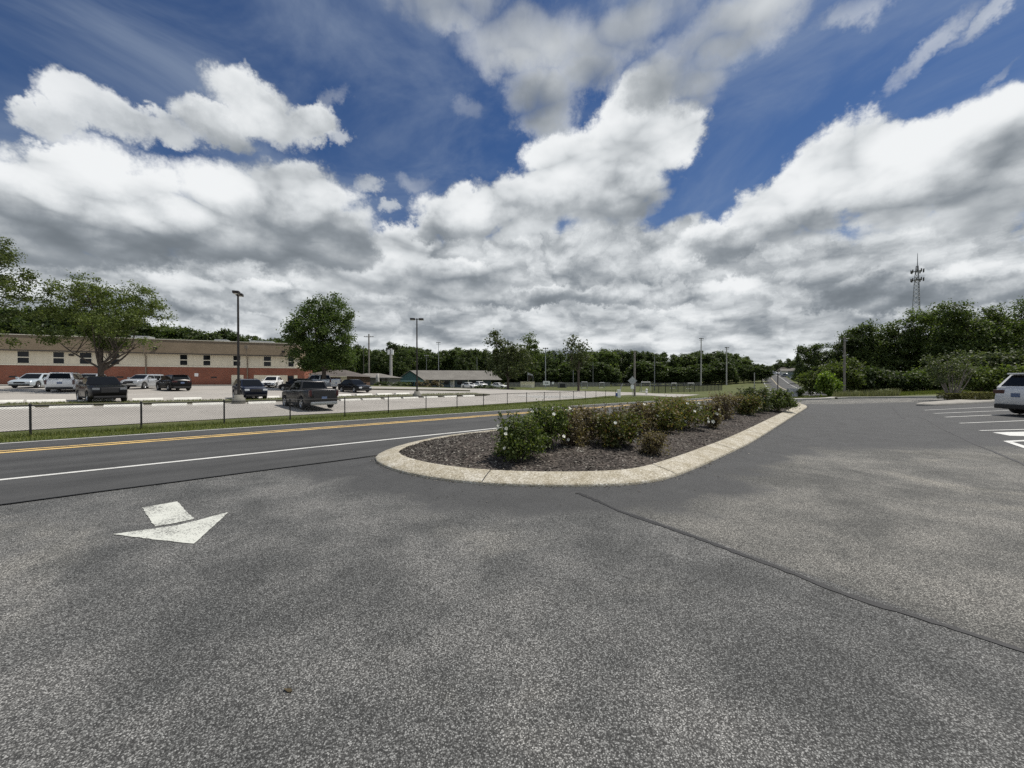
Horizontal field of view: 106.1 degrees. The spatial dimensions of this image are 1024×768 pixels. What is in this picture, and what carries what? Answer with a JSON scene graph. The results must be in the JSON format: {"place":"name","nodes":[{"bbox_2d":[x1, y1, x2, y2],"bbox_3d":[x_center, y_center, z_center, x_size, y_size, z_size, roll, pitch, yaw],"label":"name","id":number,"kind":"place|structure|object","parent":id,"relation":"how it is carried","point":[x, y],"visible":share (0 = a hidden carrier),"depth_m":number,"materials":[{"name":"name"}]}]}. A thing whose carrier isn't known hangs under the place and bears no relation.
{"place":"outdoors","nodes":[
{"label":"outdoors","id":0,"kind":"place"},
{"bbox_2d":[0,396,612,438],"bbox_3d":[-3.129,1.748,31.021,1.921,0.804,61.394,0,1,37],"label":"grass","id":1,"kind":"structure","parent":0,"point":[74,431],"depth_m":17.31,"materials":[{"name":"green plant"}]},
{"bbox_2d":[0,374,827,504],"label":"road","id":2,"kind":"structure","parent":0,"point":[33,463],"depth_m":8.67,"materials":[{"name":"grey asphalt"}]},
{"bbox_2d":[0,399,708,452],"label":"road centre line","id":3,"kind":"object","parent":2,"relation":"on","point":[243,434],"visible":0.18,"depth_m":10.97,"materials":[{"name":"yellow paint"}]},
{"bbox_2d":[0,379,815,479],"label":"road edge line","id":4,"kind":"object","parent":2,"relation":"on","point":[229,455],"visible":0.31,"depth_m":7.97,"materials":[{"name":"white paint"}]},
{"bbox_2d":[0,377,973,442],"bbox_3d":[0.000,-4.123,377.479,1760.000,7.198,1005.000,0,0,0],"label":"ground","id":5,"kind":"structure","parent":0,"point":[731,387],"depth_m":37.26,"materials":[{"name":"green plant"}]},
{"bbox_2d":[0,306,38,333],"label":"tree","id":6,"kind":"object","parent":5,"relation":"on","point":[5,326],"visible":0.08,"depth_m":88.62,"materials":[{"name":"green plant"}]},
{"bbox_2d":[7,306,89,335],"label":"tree","id":7,"kind":"object","parent":5,"relation":"on","point":[17,321],"visible":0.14,"depth_m":90.35,"materials":[{"name":"green plant"}]},
{"bbox_2d":[133,321,161,338],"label":"tree","id":8,"kind":"object","parent":5,"relation":"on","point":[148,329],"visible":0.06,"depth_m":95.62,"materials":[{"name":"green plant"}]},
{"bbox_2d":[0,333,311,384],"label":"school building","id":9,"kind":"structure","parent":5,"relation":"on","point":[203,362],"depth_m":54.39,"materials":[{"name":"beige brick"}]},
{"bbox_2d":[150,323,180,338],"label":"tree","id":10,"kind":"object","parent":5,"relation":"on","point":[169,331],"visible":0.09,"depth_m":99.38,"materials":[{"name":"green plant"}]},
{"bbox_2d":[180,329,221,340],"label":"tree","id":11,"kind":"object","parent":5,"relation":"on","point":[199,335],"visible":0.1,"depth_m":92.89,"materials":[{"name":"green plant"}]},
{"bbox_2d":[0,390,615,436],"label":"chain link fence","id":12,"kind":"object","parent":5,"relation":"on","point":[30,405],"visible":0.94,"depth_m":16.74,"materials":[{"name":"black metal"}]},
{"bbox_2d":[272,291,360,378],"bbox_3d":[-25.019,-5.544,50.299,11.006,13.044,9.111,0,0,0],"label":"maple tree","id":13,"kind":"object","parent":5,"relation":"on","point":[321,325],"visible":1,"depth_m":48.91,"materials":[{"name":"green plant"}]},
{"bbox_2d":[308,370,371,384],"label":"school wing","id":14,"kind":"structure","parent":5,"relation":"on","point":[347,374],"depth_m":71.19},
{"bbox_2d":[0,386,697,431],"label":"school lot","id":15,"kind":"structure","parent":5,"relation":"on","point":[25,393],"depth_m":29.15,"materials":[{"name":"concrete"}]},
{"bbox_2d":[0,236,47,349],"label":"shade tree","id":16,"kind":"object","parent":15,"relation":"on","point":[7,258],"visible":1,"depth_m":34.07,"materials":[{"name":"green plant"}]},
{"bbox_2d":[8,373,47,387],"bbox_3d":[-49.971,-0.384,40.507,2.250,1.520,4.930,0,0,-23],"label":"parked sedan","id":17,"kind":"object","parent":15,"relation":"on","point":[36,380],"visible":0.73,"depth_m":39.28,"materials":[{"name":"silver metal"}]},
{"bbox_2d":[44,372,83,391],"bbox_3d":[-42.135,-0.224,36.492,2.380,1.804,5.180,0,1,-38],"label":"parked minivan","id":18,"kind":"object","parent":15,"relation":"on","point":[60,381],"visible":0.7,"depth_m":34.67,"materials":[{"name":"white paint"}]},
{"bbox_2d":[17,270,178,375],"bbox_3d":[-39.736,-4.865,37.372,13.697,11.747,8.173,0,0,0],"label":"shade tree","id":19,"kind":"object","parent":15,"relation":"on","point":[106,323],"visible":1,"depth_m":37.01,"materials":[{"name":"green plant"}]},
{"bbox_2d":[75,376,127,401],"bbox_3d":[-29.045,0.349,27.209,5.280,1.800,2.300,0,1,34],"label":"parked pickup","id":20,"kind":"object","parent":15,"relation":"on","point":[88,388],"visible":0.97,"depth_m":26.13,"materials":[{"name":"black paint"}]},
{"bbox_2d":[120,374,163,388],"bbox_3d":[-41.468,-0.322,43.509,2.200,1.684,4.680,0,0,-10],"label":"parked wagon","id":21,"kind":"object","parent":15,"relation":"on","point":[143,381],"visible":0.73,"depth_m":42.52,"materials":[{"name":"silver metal"}]},
{"bbox_2d":[156,374,191,390],"bbox_3d":[-36.479,-0.163,41.495,4.580,1.724,2.250,0,1,30],"label":"parked hatchback","id":22,"kind":"object","parent":15,"relation":"on","point":[168,382],"visible":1,"depth_m":40.44,"materials":[{"name":"black paint"}]},
{"bbox_2d":[231,290,245,403],"bbox_3d":[-19.536,-2.465,27.482,0.840,8.132,1.320,0,0,-22],"label":"parking lot lamp","id":23,"kind":"object","parent":15,"relation":"on","point":[239,397],"visible":0.91,"depth_m":27.42,"materials":[{"name":"metal"}]},
{"bbox_2d":[0,393,489,406],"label":"lot median","id":24,"kind":"object","parent":15,"relation":"on","point":[401,396],"visible":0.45,"depth_m":27.45,"materials":[{"name":"green plant"}]},
{"bbox_2d":[0,392,475,404],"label":"grass","id":25,"kind":"structure","parent":24,"relation":"on","point":[102,401],"depth_m":28.08,"materials":[{"name":"green plant"}]},
{"bbox_2d":[410,318,423,397],"bbox_3d":[-9.623,-2.539,38.981,1.320,8.213,0.840,0,0,-8],"label":"parking lot lamp","id":26,"kind":"object","parent":24,"relation":"on","point":[416,393],"visible":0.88,"depth_m":38.92,"materials":[{"name":"metal"}]},
{"bbox_2d":[232,378,267,398],"bbox_3d":[-22.166,0.384,32.511,4.480,1.744,2.220,0,1,44],"label":"parked suv","id":27,"kind":"object","parent":15,"relation":"on","point":[255,387],"visible":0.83,"depth_m":31.42,"materials":[{"name":"blue paint"}]},
{"bbox_2d":[261,376,283,386],"bbox_3d":[-32.662,-0.309,52.509,2.220,1.500,4.780,0,0,-18],"label":"parked sedan","id":28,"kind":"object","parent":15,"relation":"on","point":[275,381],"visible":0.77,"depth_m":51.60,"materials":[{"name":"white paint"}]},
{"bbox_2d":[282,381,337,408],"bbox_3d":[-13.894,0.694,26.299,5.280,1.860,2.380,0,1,42],"label":"parked pickup","id":29,"kind":"object","parent":15,"relation":"on","point":[308,390],"visible":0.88,"depth_m":24.97,"materials":[{"name":"grey paint"}]},
{"bbox_2d":[306,375,341,387],"bbox_3d":[-25.424,-0.300,50.996,5.680,1.860,2.400,0,0,22],"label":"parked pickup","id":30,"kind":"object","parent":15,"relation":"on","point":[330,382],"visible":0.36,"depth_m":49.97,"materials":[{"name":"silver metal"}]},
{"bbox_2d":[337,379,371,391],"bbox_3d":[-18.417,0.201,45.009,4.680,1.500,2.220,0,1,37],"label":"parked sedan","id":31,"kind":"object","parent":15,"relation":"on","point":[354,385],"visible":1,"depth_m":44.22,"materials":[{"name":"black paint"}]},
{"bbox_2d":[353,345,384,373],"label":"tree","id":32,"kind":"object","parent":5,"relation":"on","point":[360,362],"visible":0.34,"depth_m":159.68,"materials":[{"name":"green plant"}]},
{"bbox_2d":[364,348,386,372],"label":"tree","id":33,"kind":"object","parent":5,"relation":"on","point":[374,365],"visible":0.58,"depth_m":154.81,"materials":[{"name":"green plant"}]},
{"bbox_2d":[364,373,400,385],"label":"grey building","id":34,"kind":"structure","parent":5,"relation":"on","point":[386,378],"depth_m":84.80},
{"bbox_2d":[384,348,412,376],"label":"tree","id":35,"kind":"object","parent":5,"relation":"on","point":[401,366],"visible":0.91,"depth_m":151.30,"materials":[{"name":"green plant"}]},
{"bbox_2d":[418,351,445,369],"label":"tree","id":36,"kind":"object","parent":5,"relation":"on","point":[432,361],"visible":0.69,"depth_m":156.52,"materials":[{"name":"green plant"}]},
{"bbox_2d":[400,370,501,387],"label":"gabled building","id":37,"kind":"structure","parent":5,"relation":"on","point":[453,378],"depth_m":109.83,"materials":[{"name":"grey"}]},
{"bbox_2d":[440,347,465,369],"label":"tree","id":38,"kind":"object","parent":5,"relation":"on","point":[451,354],"visible":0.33,"depth_m":159.41,"materials":[{"name":"green plant"}]},
{"bbox_2d":[453,348,478,370],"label":"tree","id":39,"kind":"object","parent":5,"relation":"on","point":[467,363],"visible":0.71,"depth_m":148.28,"materials":[{"name":"green plant"}]},
{"bbox_2d":[482,328,534,389],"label":"tree","id":40,"kind":"object","parent":5,"relation":"on","point":[510,356],"visible":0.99,"depth_m":73.13,"materials":[{"name":"green plant"}]},
{"bbox_2d":[516,331,546,380],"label":"tree","id":41,"kind":"object","parent":5,"relation":"on","point":[529,341],"visible":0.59,"depth_m":91.62,"materials":[{"name":"green plant"}]},
{"bbox_2d":[538,350,560,385],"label":"tree","id":42,"kind":"object","parent":5,"relation":"on","point":[554,363],"visible":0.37,"depth_m":149.10,"materials":[{"name":"green plant"}]},
{"bbox_2d":[542,368,561,384],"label":"tree","id":43,"kind":"object","parent":5,"relation":"on","point":[553,375],"visible":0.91,"depth_m":143.59,"materials":[{"name":"green plant"}]},
{"bbox_2d":[505,382,609,386],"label":"back fence","id":44,"kind":"object","parent":5,"relation":"on","point":[584,384],"visible":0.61,"depth_m":125.75,"materials":[{"name":"grey metal"}]},
{"bbox_2d":[553,362,583,383],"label":"tree","id":45,"kind":"object","parent":5,"relation":"on","point":[562,368],"visible":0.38,"depth_m":145.01,"materials":[{"name":"green plant"}]},
{"bbox_2d":[559,334,592,390],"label":"tree","id":46,"kind":"object","parent":5,"relation":"on","point":[577,359],"visible":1,"depth_m":72.64,"materials":[{"name":"green plant"}]},
{"bbox_2d":[583,362,614,383],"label":"tree","id":47,"kind":"object","parent":5,"relation":"on","point":[604,367],"visible":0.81,"depth_m":141.70,"materials":[{"name":"green plant"}]},
{"bbox_2d":[595,349,621,368],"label":"tree","id":48,"kind":"object","parent":5,"relation":"on","point":[609,357],"visible":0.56,"depth_m":153.38,"materials":[{"name":"green plant"}]},
{"bbox_2d":[626,361,672,385],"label":"tree","id":49,"kind":"object","parent":5,"relation":"on","point":[645,368],"visible":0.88,"depth_m":143.48,"materials":[{"name":"green plant"}]},
{"bbox_2d":[669,353,698,383],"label":"tree","id":50,"kind":"object","parent":5,"relation":"on","point":[686,361],"visible":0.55,"depth_m":150.20,"materials":[{"name":"green plant"}]},
{"bbox_2d":[668,367,699,384],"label":"tree","id":51,"kind":"object","parent":5,"relation":"on","point":[685,374],"visible":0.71,"depth_m":144.13,"materials":[{"name":"green plant"}]},
{"bbox_2d":[654,385,718,392],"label":"field fence","id":52,"kind":"object","parent":5,"relation":"on","point":[695,388],"visible":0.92,"depth_m":81.43,"materials":[{"name":"black metal"}]},
{"bbox_2d":[682,364,710,383],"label":"tree","id":53,"kind":"object","parent":5,"relation":"on","point":[696,370],"visible":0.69,"depth_m":143.43,"materials":[{"name":"green plant"}]},
{"bbox_2d":[693,353,720,365],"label":"tree","id":54,"kind":"object","parent":5,"relation":"on","point":[708,358],"visible":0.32,"depth_m":154.02,"materials":[{"name":"green plant"}]},
{"bbox_2d":[705,361,734,384],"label":"tree","id":55,"kind":"object","parent":5,"relation":"on","point":[718,368],"visible":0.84,"depth_m":143.12,"materials":[{"name":"green plant"}]},
{"bbox_2d":[734,364,753,382],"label":"tree","id":56,"kind":"object","parent":5,"relation":"on","point":[745,372],"visible":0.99,"depth_m":146.48,"materials":[{"name":"green plant"}]},
{"bbox_2d":[750,364,775,382],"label":"tree","id":57,"kind":"object","parent":5,"relation":"on","point":[763,372],"visible":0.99,"depth_m":142.93,"materials":[{"name":"green plant"}]},
{"bbox_2d":[794,367,824,394],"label":"roadside bush","id":58,"kind":"object","parent":5,"relation":"on","point":[808,379],"visible":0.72,"depth_m":51.62,"materials":[{"name":"green plant"}]},
{"bbox_2d":[790,342,842,381],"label":"broadleaf tree","id":59,"kind":"object","parent":5,"relation":"on","point":[809,355],"visible":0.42,"depth_m":66.23,"materials":[{"name":"green plant"}]},
{"bbox_2d":[813,370,844,396],"bbox_3d":[33.768,-0.051,41.123,2.746,3.121,2.708,0,1,-32],"label":"young tree","id":60,"kind":"object","parent":5,"relation":"on","point":[828,384],"visible":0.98,"depth_m":40.74,"materials":[{"name":"green plant"}]},
{"bbox_2d":[817,356,866,392],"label":"roadside bush","id":61,"kind":"object","parent":5,"relation":"on","point":[853,375],"visible":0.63,"depth_m":49.12,"materials":[{"name":"green plant"}]},
{"bbox_2d":[825,327,867,392],"bbox_3d":[52.810,-3.706,59.677,7.076,10.778,6.581,0,0,-9],"label":"broadleaf tree","id":62,"kind":"object","parent":5,"relation":"on","point":[850,343],"visible":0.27,"depth_m":58.98,"materials":[{"name":"green plant"}]},
{"bbox_2d":[833,388,901,396],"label":"weeds","id":63,"kind":"object","parent":5,"relation":"on","point":[876,393],"visible":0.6,"depth_m":37.62,"materials":[{"name":"green plant"}]},
{"bbox_2d":[835,318,902,389],"bbox_3d":[54.280,-4.183,57.950,8.066,11.289,7.681,0,0,0],"label":"broadleaf tree","id":64,"kind":"object","parent":5,"relation":"on","point":[871,330],"visible":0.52,"depth_m":56.85,"materials":[{"name":"green plant"}]},
{"bbox_2d":[850,363,895,392],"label":"roadside bush","id":65,"kind":"object","parent":5,"relation":"on","point":[870,377],"visible":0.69,"depth_m":48.57,"materials":[{"name":"green plant"}]},
{"bbox_2d":[792,389,970,397],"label":"grass","id":66,"kind":"structure","parent":5,"relation":"on","point":[913,392],"depth_m":40.56,"materials":[{"name":"green plant"}]},
{"bbox_2d":[876,370,926,391],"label":"roadside bush","id":67,"kind":"object","parent":5,"relation":"on","point":[898,380],"visible":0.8,"depth_m":46.73,"materials":[{"name":"green plant"}]},
{"bbox_2d":[865,319,942,388],"bbox_3d":[56.333,-4.313,55.562,9.672,11.047,7.840,0,0,21],"label":"broadleaf tree","id":68,"kind":"object","parent":5,"relation":"on","point":[904,362],"visible":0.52,"depth_m":54.64,"materials":[{"name":"green plant"}]},
{"bbox_2d":[835,396,975,398],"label":"kerb","id":69,"kind":"structure","parent":5,"relation":"on","point":[888,397],"depth_m":33.17,"materials":[{"name":"concrete"}]},
{"bbox_2d":[910,253,923,326],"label":"cell tower","id":70,"kind":"structure","parent":5,"relation":"on","point":[918,271],"depth_m":184.68,"materials":[{"name":"grey metal"}]},
{"bbox_2d":[904,361,954,390],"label":"roadside bush","id":71,"kind":"object","parent":5,"relation":"on","point":[923,381],"visible":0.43,"depth_m":45.45,"materials":[{"name":"green plant"}]},
{"bbox_2d":[892,306,974,389],"bbox_3d":[59.087,-5.059,52.979,8.855,12.360,9.402,0,0,0],"label":"broadleaf tree","id":72,"kind":"object","parent":5,"relation":"on","point":[911,319],"visible":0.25,"depth_m":53.70,"materials":[{"name":"green plant"}]},
{"bbox_2d":[917,298,1020,389],"bbox_3d":[59.003,-5.063,49.815,9.425,12.393,9.102,0,0,-20],"label":"broadleaf tree","id":73,"kind":"object","parent":5,"relation":"on","point":[953,321],"visible":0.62,"depth_m":49.33,"materials":[{"name":"green plant"}]},
{"bbox_2d":[940,347,999,391],"bbox_3d":[45.995,-1.020,38.005,4.703,5.293,4.905,0,0,-19],"label":"roadside bush","id":74,"kind":"object","parent":5,"relation":"on","point":[982,357],"visible":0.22,"depth_m":37.67,"materials":[{"name":"green plant"}]},
{"bbox_2d":[951,361,1020,391],"bbox_3d":[43.227,-0.377,35.148,3.626,3.402,4.681,0,0,-9],"label":"roadside bush","id":75,"kind":"object","parent":5,"relation":"on","point":[982,382],"visible":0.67,"depth_m":34.75,"materials":[{"name":"green plant"}]},
{"bbox_2d":[971,302,1023,353],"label":"broadleaf tree","id":76,"kind":"object","parent":5,"relation":"on","point":[1019,328],"visible":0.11,"depth_m":48.45,"materials":[{"name":"green plant"}]},
{"bbox_2d":[986,347,1023,371],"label":"roadside bush","id":77,"kind":"object","parent":5,"relation":"on","point":[1012,358],"visible":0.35,"depth_m":36.19,"materials":[{"name":"green plant"}]},
{"bbox_2d":[996,296,1023,340],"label":"broadleaf tree","id":78,"kind":"object","parent":5,"relation":"on","point":[1018,307],"visible":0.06,"depth_m":55.87,"materials":[{"name":"green plant"}]},
{"bbox_2d":[0,398,1023,767],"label":"parking lot","id":79,"kind":"structure","parent":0,"point":[366,612],"depth_m":2.63,"materials":[{"name":"grey asphalt"}]},
{"bbox_2d":[143,501,193,525],"bbox_3d":[-4.167,1.558,4.650,1.008,0.001,0.348,0,1,40],"label":"arrow marking","id":80,"kind":"object","parent":79,"relation":"on","point":[166,513],"visible":1,"depth_m":4.63,"materials":[{"name":"white paint"}]},
{"bbox_2d":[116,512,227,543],"bbox_3d":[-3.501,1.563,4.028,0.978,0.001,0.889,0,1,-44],"label":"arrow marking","id":81,"kind":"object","parent":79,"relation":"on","point":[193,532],"visible":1,"depth_m":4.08,"materials":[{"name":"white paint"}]},
{"bbox_2d":[375,403,806,486],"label":"island kerb","id":82,"kind":"structure","parent":79,"relation":"on","point":[392,459],"depth_m":6.47,"materials":[{"name":"concrete"}]},
{"bbox_2d":[397,406,791,470],"bbox_3d":[8.873,1.324,16.872,28.842,0.142,5.593,0,1,-44],"label":"mulch bed","id":83,"kind":"object","parent":82,"relation":"on","point":[556,462],"visible":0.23,"depth_m":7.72,"materials":[{"name":"brown wood"}]},
{"bbox_2d":[490,410,554,461],"bbox_3d":[0.170,1.012,7.222,1.146,1.043,1.268,0,0,-16],"label":"rose shrub","id":84,"kind":"object","parent":83,"relation":"on","point":[514,442],"visible":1,"depth_m":7.01,"materials":[{"name":"green plant"}]},
{"bbox_2d":[522,398,572,450],"bbox_3d":[0.626,0.917,8.013,1.266,1.220,1.064,0,1,32],"label":"rose shrub","id":85,"kind":"object","parent":83,"relation":"on","point":[551,419],"visible":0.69,"depth_m":7.87,"materials":[{"name":"green plant"}]},
{"bbox_2d":[549,404,595,446],"bbox_3d":[1.286,0.959,8.553,1.107,1.082,1.159,0,1,39],"label":"rose shrub","id":86,"kind":"object","parent":83,"relation":"on","point":[574,437],"visible":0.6,"depth_m":8.33,"materials":[{"name":"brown plant"}]},
{"bbox_2d":[570,402,611,439],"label":"rose shrub","id":87,"kind":"object","parent":83,"relation":"on","point":[588,415],"visible":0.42,"depth_m":9.02,"materials":[{"name":"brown plant"}]},
{"bbox_2d":[588,408,650,447],"bbox_3d":[2.366,1.026,8.334,1.300,1.115,1.486,0,0,0],"label":"rose shrub","id":88,"kind":"object","parent":83,"relation":"on","point":[613,430],"visible":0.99,"depth_m":8.20,"materials":[{"name":"green plant"}]},
{"bbox_2d":[610,396,660,434],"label":"rose shrub","id":89,"kind":"object","parent":83,"relation":"on","point":[647,413],"visible":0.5,"depth_m":9.87,"materials":[{"name":"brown plant"}]},
{"bbox_2d":[635,429,670,456],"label":"shrub","id":90,"kind":"object","parent":83,"relation":"on","point":[651,442],"visible":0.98,"depth_m":7.72,"materials":[{"name":"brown plant"}]},
{"bbox_2d":[631,398,686,433],"bbox_3d":[3.945,0.959,10.623,1.566,1.098,1.565,0,0,0],"label":"rose shrub","id":91,"kind":"object","parent":83,"relation":"on","point":[668,416],"visible":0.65,"depth_m":10.30,"materials":[{"name":"green plant"}]},
{"bbox_2d":[662,397,720,428],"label":"rose shrub","id":92,"kind":"object","parent":83,"relation":"on","point":[689,415],"visible":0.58,"depth_m":11.09,"materials":[{"name":"green plant"}]},
{"bbox_2d":[701,400,727,428],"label":"young rose","id":93,"kind":"object","parent":83,"relation":"on","point":[715,422],"visible":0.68,"depth_m":11.72,"materials":[{"name":"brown plant"}]},
{"bbox_2d":[708,388,744,419],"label":"rose shrub","id":94,"kind":"object","parent":83,"relation":"on","point":[726,401],"visible":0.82,"depth_m":14.24,"materials":[{"name":"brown plant"}]},
{"bbox_2d":[730,393,766,414],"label":"rose shrub","id":95,"kind":"object","parent":83,"relation":"on","point":[750,405],"visible":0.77,"depth_m":16.08,"materials":[{"name":"green plant"}]},
{"bbox_2d":[735,385,773,412],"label":"rose shrub","id":96,"kind":"object","parent":83,"relation":"on","point":[767,403],"visible":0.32,"depth_m":17.41,"materials":[{"name":"green plant"}]},
{"bbox_2d":[755,388,800,411],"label":"rose shrub","id":97,"kind":"object","parent":83,"relation":"on","point":[782,399],"visible":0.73,"depth_m":18.22,"materials":[{"name":"green plant"}]},
{"bbox_2d":[578,492,1023,651],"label":"sealed crack","id":98,"kind":"object","parent":79,"relation":"on","point":[874,603],"visible":1,"depth_m":2.96,"materials":[{"name":"black asphalt"}]},
{"bbox_2d":[918,349,985,399],"bbox_3d":[31.444,-0.714,27.588,3.792,3.701,2.674,0,0,0],"label":"crape myrtle","id":99,"kind":"object","parent":79,"relation":"on","point":[940,370],"visible":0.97,"depth_m":27.38,"materials":[{"name":"green plant"}]},
{"bbox_2d":[916,399,994,405],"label":"stall end kerb","id":100,"kind":"structure","parent":79,"relation":"on","point":[952,403],"depth_m":22.92,"materials":[{"name":"concrete"}]},
{"bbox_2d":[930,399,994,402],"bbox_3d":[30.431,1.031,24.968,13.728,0.200,1.398,0,0,-18],"label":"stall end bed","id":101,"kind":"object","parent":100,"relation":"on","point":[956,401],"visible":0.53,"depth_m":24.04,"materials":[{"name":"concrete"}]},
{"bbox_2d":[961,391,992,399],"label":"box hedge","id":102,"kind":"object","parent":101,"relation":"on","point":[982,395],"visible":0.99,"depth_m":24.80,"materials":[{"name":"green plant"}]},
{"bbox_2d":[993,373,1023,413],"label":"parked suv","id":103,"kind":"object","parent":79,"relation":"on","point":[1009,393],"visible":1,"depth_m":16.11,"materials":[{"name":"white paint"}]},
{"bbox_2d":[0,0,1023,366],"label":"sky","id":104,"kind":"structure","parent":0,"point":[761,180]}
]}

